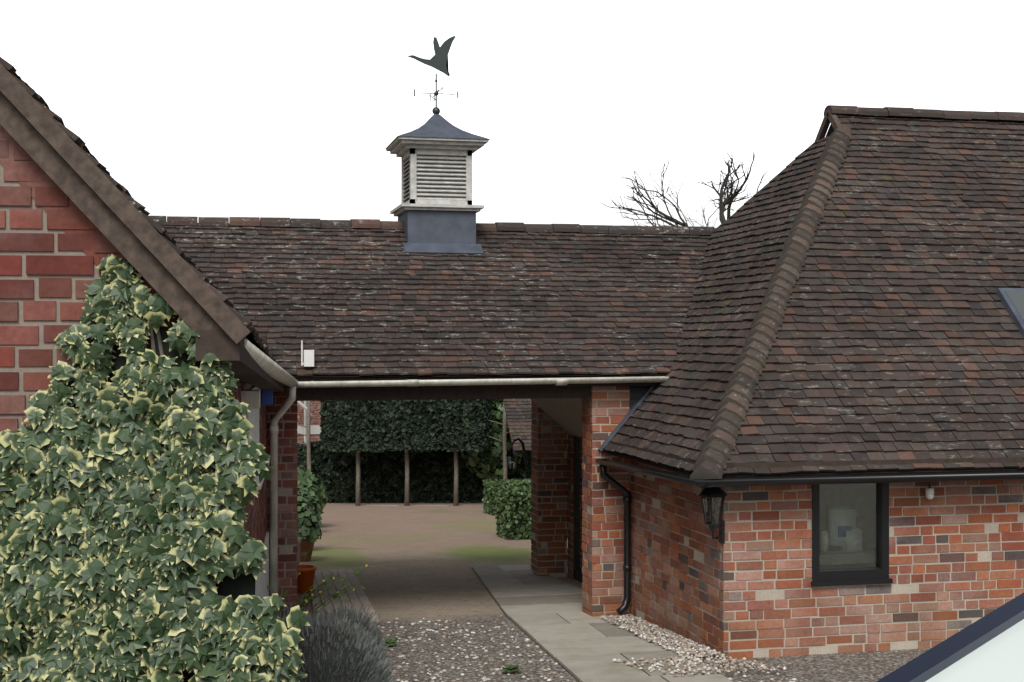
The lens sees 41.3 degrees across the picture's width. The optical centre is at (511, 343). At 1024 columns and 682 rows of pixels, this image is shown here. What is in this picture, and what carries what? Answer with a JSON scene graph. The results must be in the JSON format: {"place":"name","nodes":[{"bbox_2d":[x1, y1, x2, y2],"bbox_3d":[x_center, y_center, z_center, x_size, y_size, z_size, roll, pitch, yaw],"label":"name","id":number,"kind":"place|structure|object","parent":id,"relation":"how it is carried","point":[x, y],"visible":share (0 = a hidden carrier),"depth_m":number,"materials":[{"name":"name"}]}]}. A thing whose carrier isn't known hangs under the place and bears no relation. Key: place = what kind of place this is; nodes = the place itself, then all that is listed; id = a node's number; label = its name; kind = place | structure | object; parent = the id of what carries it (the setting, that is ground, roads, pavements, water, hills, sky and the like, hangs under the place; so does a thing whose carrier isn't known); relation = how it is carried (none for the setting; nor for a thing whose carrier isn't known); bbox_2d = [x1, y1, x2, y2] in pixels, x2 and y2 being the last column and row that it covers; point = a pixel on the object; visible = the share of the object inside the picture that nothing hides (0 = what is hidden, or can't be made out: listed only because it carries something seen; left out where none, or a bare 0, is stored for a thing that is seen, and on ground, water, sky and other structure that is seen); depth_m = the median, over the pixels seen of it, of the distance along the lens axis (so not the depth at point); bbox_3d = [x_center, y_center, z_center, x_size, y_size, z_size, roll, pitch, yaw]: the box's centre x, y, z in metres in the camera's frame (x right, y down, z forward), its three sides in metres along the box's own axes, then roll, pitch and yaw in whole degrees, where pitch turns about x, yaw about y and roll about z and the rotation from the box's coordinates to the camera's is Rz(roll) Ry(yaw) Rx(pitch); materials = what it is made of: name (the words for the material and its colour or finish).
{"place":"outdoors","nodes":[
{"label":"outdoors","id":0,"kind":"place"},
{"bbox_2d":[266,388,297,617],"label":"brick pillar","id":1,"kind":"structure","parent":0,"point":[287,510],"depth_m":12.36,"materials":[{"name":"red brick"}]},
{"bbox_2d":[148,216,715,234],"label":"ridge","id":2,"kind":"structure","parent":0,"point":[350,223],"depth_m":14.69,"materials":[{"name":"brown tile"}]},
{"bbox_2d":[0,0,1023,227],"label":"sky","id":3,"kind":"structure","parent":0,"point":[290,109],"materials":[{"name":"white"}]},
{"bbox_2d":[506,438,527,471],"bbox_3d":[0.061,1.380,16.897,0.208,0.431,0.208,0,0,32],"label":"courtyard lamp pipe","id":4,"kind":"object","parent":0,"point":[511,453],"visible":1,"depth_m":16.89,"materials":[{"name":"black metal"}]},
{"bbox_2d":[503,399,567,450],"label":"wing roof","id":5,"kind":"structure","parent":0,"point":[518,415],"depth_m":29.58,"materials":[{"name":"tile"}]},
{"bbox_2d":[531,386,629,616],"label":"pier walls","id":6,"kind":"structure","parent":0,"point":[605,410],"depth_m":13.11,"materials":[{"name":"red brick"}]},
{"bbox_2d":[284,375,659,400],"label":"link beams","id":7,"kind":"structure","parent":6,"relation":"on","point":[537,391],"depth_m":12.67,"materials":[{"name":"brown wood"}]},
{"bbox_2d":[161,222,709,376],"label":"link roof tiles","id":8,"kind":"object","parent":7,"relation":"on","point":[365,302],"visible":0.59,"depth_m":13.62,"materials":[{"name":"brown tile"}]},
{"bbox_2d":[301,340,313,366],"bbox_3d":[-1.841,0.087,12.248,0.112,0.235,0.060,0,0,-13],"label":"sensor box","id":9,"kind":"object","parent":8,"relation":"on","point":[308,358],"visible":1,"depth_m":12.22,"materials":[{"name":"white paint"}]},
{"bbox_2d":[385,114,489,253],"bbox_3d":[-0.830,-1.695,14.885,1.000,1.645,1.085,0,0,-13],"label":"cupola","id":10,"kind":"object","parent":8,"relation":"on","point":[435,211],"visible":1,"depth_m":14.54,"materials":[{"name":"paint"}]},
{"bbox_2d":[414,73,458,113],"bbox_3d":[-0.830,-2.730,14.885,0.401,0.455,0.401,0,0,32],"label":"weather vane","id":11,"kind":"object","parent":10,"relation":"on","point":[436,110],"visible":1,"depth_m":14.88,"materials":[{"name":"grey metal"}]},
{"bbox_2d":[408,36,454,75],"bbox_3d":[-0.883,-3.157,14.885,0.535,0.450,0.036,0,0,-13],"label":"bird weathervane","id":12,"kind":"object","parent":11,"relation":"on","point":[438,60],"visible":1,"depth_m":14.89,"materials":[{"name":"black metal"}]},
{"bbox_2d":[598,375,662,450],"bbox_3d":[1.168,0.614,13.037,0.714,0.816,0.100,0,0,-13],"label":"lead flashing","id":13,"kind":"object","parent":8,"relation":"attached to","point":[627,416],"visible":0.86,"depth_m":12.98,"materials":[{"name":"grey metal"}]},
{"bbox_2d":[295,376,669,387],"bbox_3d":[-0.220,0.352,12.556,3.620,0.085,0.182,0,0,-13],"label":"gutter","id":14,"kind":"object","parent":7,"relation":"attached to","point":[416,382],"visible":0.88,"depth_m":12.47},
{"bbox_2d":[531,398,582,436],"bbox_3d":[0.724,0.805,14.946,0.635,0.590,3.200,0,0,-13],"label":"gable panel","id":15,"kind":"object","parent":6,"relation":"attached to","point":[565,414],"depth_m":15.54,"materials":[{"name":"brown wood"}]},
{"bbox_2d":[573,435,582,582],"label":"door","id":16,"kind":"structure","parent":6,"relation":"in","point":[577,508],"depth_m":16.22,"materials":[{"name":"black wood"}]},
{"bbox_2d":[297,503,930,681],"bbox_3d":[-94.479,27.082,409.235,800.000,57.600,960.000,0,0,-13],"label":"ground","id":17,"kind":"structure","parent":0,"point":[420,561],"depth_m":14.87,"materials":[{"name":"beige gravel"}]},
{"bbox_2d":[0,91,266,581],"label":"building walls","id":18,"kind":"structure","parent":17,"relation":"on","point":[57,246],"depth_m":4.42,"materials":[{"name":"red brick"}]},
{"bbox_2d":[0,52,280,366],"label":"roof tiles","id":19,"kind":"object","parent":18,"relation":"on","point":[254,338],"visible":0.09,"depth_m":4.42,"materials":[{"name":"black tile"}]},
{"bbox_2d":[0,63,283,391],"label":"verge boards","id":20,"kind":"object","parent":18,"relation":"attached to","point":[226,343],"visible":0.83,"depth_m":4.37,"materials":[{"name":"brown wood"}]},
{"bbox_2d":[0,254,309,681],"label":"gable ivy","id":21,"kind":"object","parent":18,"relation":"attached to","point":[133,463],"visible":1,"depth_m":4.35,"materials":[{"name":"green plant"}]},
{"bbox_2d":[233,390,272,443],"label":"wall fittings","id":22,"kind":"object","parent":18,"relation":"attached to","point":[251,398],"depth_m":7.75,"materials":[{"name":"blue plastic"}]},
{"bbox_2d":[243,386,269,510],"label":"windows","id":23,"kind":"structure","parent":18,"relation":"attached to","point":[253,417],"depth_m":9.35,"materials":[{"name":"white paint"}]},
{"bbox_2d":[255,531,268,600],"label":"plinth","id":24,"kind":"structure","parent":18,"relation":"attached to","point":[261,585],"depth_m":11.05,"materials":[{"name":"grey concrete"}]},
{"bbox_2d":[244,339,297,596],"bbox_3d":[-1.491,1.280,8.523,0.254,2.593,7.614,0,0,-9],"label":"gutter pipe","id":25,"kind":"object","parent":17,"relation":"on","point":[271,368],"visible":0.82,"depth_m":12.20,"materials":[{"name":"beige plastic"}]},
{"bbox_2d":[297,537,316,593],"bbox_3d":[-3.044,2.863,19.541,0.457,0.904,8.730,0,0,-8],"label":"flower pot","id":26,"kind":"object","parent":17,"relation":"on","point":[305,579],"visible":0.21,"depth_m":15.34,"materials":[{"name":"ceramic"}]},
{"bbox_2d":[297,485,322,541],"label":"pot plants","id":27,"kind":"object","parent":26,"relation":"in","point":[309,519],"visible":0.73,"depth_m":18.91,"materials":[{"name":"green plant"}]},
{"bbox_2d":[297,401,320,442],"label":"building trim","id":28,"kind":"structure","parent":17,"relation":"on","point":[314,429],"depth_m":45.50,"materials":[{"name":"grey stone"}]},
{"bbox_2d":[297,401,321,442],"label":"brick building","id":29,"kind":"structure","parent":17,"relation":"on","point":[316,420],"depth_m":45.66,"materials":[{"name":"red brick"}]},
{"bbox_2d":[297,467,327,514],"bbox_3d":[-3.971,2.822,24.991,1.166,1.160,1.096,0,0,-13],"label":"courtyard shrub","id":30,"kind":"object","parent":17,"relation":"on","point":[307,478],"visible":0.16,"depth_m":24.85,"materials":[{"name":"green plant"}]},
{"bbox_2d":[267,539,366,615],"bbox_3d":[-2.197,2.279,12.456,1.738,0.722,1.798,0,0,-13],"label":"plant","id":31,"kind":"object","parent":17,"relation":"on","point":[303,603],"visible":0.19,"depth_m":12.40,"materials":[{"name":"green plant"}]},
{"bbox_2d":[277,594,396,681],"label":"lavender bush","id":32,"kind":"object","parent":17,"relation":"on","point":[339,645],"visible":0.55,"depth_m":9.41,"materials":[{"name":"grey plant"}]},
{"bbox_2d":[310,569,378,621],"bbox_3d":[-1.954,2.785,15.185,0.592,0.304,4.500,0,0,-10],"label":"paver strip","id":33,"kind":"object","parent":17,"relation":"on","point":[357,596],"visible":0.59,"depth_m":15.00,"materials":[{"name":"grey stone"}]},
{"bbox_2d":[297,401,509,505],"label":"tree trunks","id":34,"kind":"object","parent":17,"relation":"on","point":[407,479],"visible":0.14,"depth_m":31.53,"materials":[{"name":"brown plant"}]},
{"bbox_2d":[319,399,493,452],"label":"pleached crowns","id":35,"kind":"object","parent":34,"relation":"attached to","point":[381,426],"visible":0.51,"depth_m":31.14,"materials":[{"name":"green plant"}]},
{"bbox_2d":[366,505,471,505],"bbox_3d":[-1.957,3.757,31.308,3.095,0.062,0.505,0,0,13],"label":"white gravel strip","id":36,"kind":"object","parent":17,"relation":"on","point":[415,505],"visible":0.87,"depth_m":31.56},
{"bbox_2d":[297,440,567,502],"bbox_3d":[-3.054,3.444,35.301,5.836,2.166,14.990,0,0,-45],"label":"yew hedge","id":37,"kind":"object","parent":17,"relation":"on","point":[382,478],"visible":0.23,"depth_m":32.74,"materials":[{"name":"green plant"}]},
{"bbox_2d":[385,637,521,672],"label":"gravel weeds","id":38,"kind":"object","parent":17,"relation":"on","point":[389,641],"visible":0.6,"depth_m":10.26,"materials":[{"name":"green plant"}]},
{"bbox_2d":[461,399,522,480],"bbox_3d":[-0.415,1.967,31.996,1.914,2.684,1.328,0,0,-13],"label":"shrub","id":39,"kind":"object","parent":17,"relation":"on","point":[483,463],"visible":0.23,"depth_m":31.64,"materials":[{"name":"green plant"}]},
{"bbox_2d":[482,478,567,539],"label":"box hedges","id":40,"kind":"object","parent":17,"relation":"on","point":[511,500],"visible":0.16,"depth_m":22.29,"materials":[{"name":"green plant"}]},
{"bbox_2d":[372,614,796,681],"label":"loose pebbles","id":41,"kind":"object","parent":17,"relation":"on","point":[681,641],"visible":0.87,"depth_m":10.87,"materials":[{"name":"beige gravel"}]},
{"bbox_2d":[471,564,732,681],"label":"stone path slabs","id":42,"kind":"structure","parent":17,"relation":"on","point":[553,621],"depth_m":11.93,"materials":[{"name":"grey"}]},
{"bbox_2d":[602,148,767,228],"bbox_3d":[5.792,-0.574,36.528,5.444,8.980,6.524,0,0,26],"label":"bare tree","id":43,"kind":"object","parent":17,"relation":"on","point":[724,199],"visible":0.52,"depth_m":35.48,"materials":[{"name":"grey plant"}]},
{"bbox_2d":[595,459,1023,614],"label":"gutter pipe","id":44,"kind":"object","parent":17,"relation":"on","point":[695,483],"visible":1,"depth_m":10.80,"materials":[{"name":"black metal"}]},
{"bbox_2d":[629,460,1023,658],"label":"building walls","id":45,"kind":"structure","parent":17,"relation":"on","point":[746,589],"depth_m":11.07,"materials":[{"name":"brick"}]},
{"bbox_2d":[699,487,726,542],"bbox_3d":[1.575,1.290,10.616,0.209,0.560,0.332,0,0,17],"label":"wall lantern","id":46,"kind":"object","parent":45,"relation":"attached to","point":[713,526],"depth_m":10.55,"materials":[{"name":"black metal"}]},
{"bbox_2d":[608,441,1023,478],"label":"fascia board","id":47,"kind":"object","parent":45,"relation":"attached to","point":[752,465],"depth_m":10.80,"materials":[{"name":"black wood"}]},
{"bbox_2d":[604,113,1023,476],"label":"roof tiles","id":48,"kind":"object","parent":47,"relation":"on","point":[899,335],"visible":0.94,"depth_m":12.32,"materials":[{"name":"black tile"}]},
{"bbox_2d":[690,124,851,478],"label":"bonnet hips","id":49,"kind":"object","parent":48,"relation":"attached to","point":[714,455],"visible":1,"depth_m":11.79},
{"bbox_2d":[814,110,841,141],"bbox_3d":[3.407,-2.315,14.532,0.080,0.359,0.667,0,0,-13],"label":"roof gablet","id":50,"kind":"object","parent":48,"relation":"attached to","point":[832,119],"visible":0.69,"depth_m":14.59,"materials":[{"name":"brown wood"}]},
{"bbox_2d":[824,105,1023,121],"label":"ridge","id":51,"kind":"structure","parent":48,"relation":"on","point":[941,114],"depth_m":14.69,"materials":[{"name":"tile"}]},
{"bbox_2d":[996,288,1023,339],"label":"rooflight","id":52,"kind":"object","parent":48,"relation":"attached to","point":[1012,301],"visible":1,"depth_m":12.47,"materials":[{"name":"grey glass"}]},
{"bbox_2d":[811,483,892,586],"bbox_3d":[2.721,1.482,10.976,0.700,0.905,0.135,0,0,-13],"label":"window","id":53,"kind":"structure","parent":45,"relation":"attached to","point":[878,573],"depth_m":10.96,"materials":[{"name":"black metal"}]},
{"bbox_2d":[925,482,933,499],"bbox_3d":[3.383,1.149,11.043,0.068,0.229,0.107,0,0,-13],"label":"security light","id":54,"kind":"object","parent":45,"relation":"attached to","point":[929,492],"visible":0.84,"depth_m":11.00,"materials":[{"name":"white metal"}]},
{"bbox_2d":[820,483,875,568],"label":"interior walls","id":55,"kind":"structure","parent":17,"relation":"on","point":[860,498],"depth_m":11.97,"materials":[{"name":"beige paint"}]},
{"bbox_2d":[820,526,875,564],"bbox_3d":[2.688,1.655,11.253,0.900,0.290,0.280,0,0,-13],"label":"window inner sill","id":56,"kind":"structure","parent":55,"relation":"attached to","point":[839,556],"depth_m":11.15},
{"bbox_2d":[821,506,861,551],"bbox_3d":[2.677,1.550,11.307,0.456,0.380,0.130,0,0,-13],"label":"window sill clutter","id":57,"kind":"object","parent":56,"relation":"on","point":[836,516],"depth_m":11.27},
{"bbox_2d":[876,593,1023,681],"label":"parked car","id":58,"kind":"object","parent":17,"relation":"on","point":[989,647],"visible":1,"depth_m":2.19,"materials":[{"name":"blue paint"}]},
{"bbox_2d":[625,375,657,409],"bbox_3d":[-4.048,1.686,11.976,13.500,2.829,0.240,0,0,-13],"label":"link weatherboard","id":59,"kind":"object","parent":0,"point":[636,392],"visible":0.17,"depth_m":13.07,"materials":[{"name":"black wood"}]}
]}

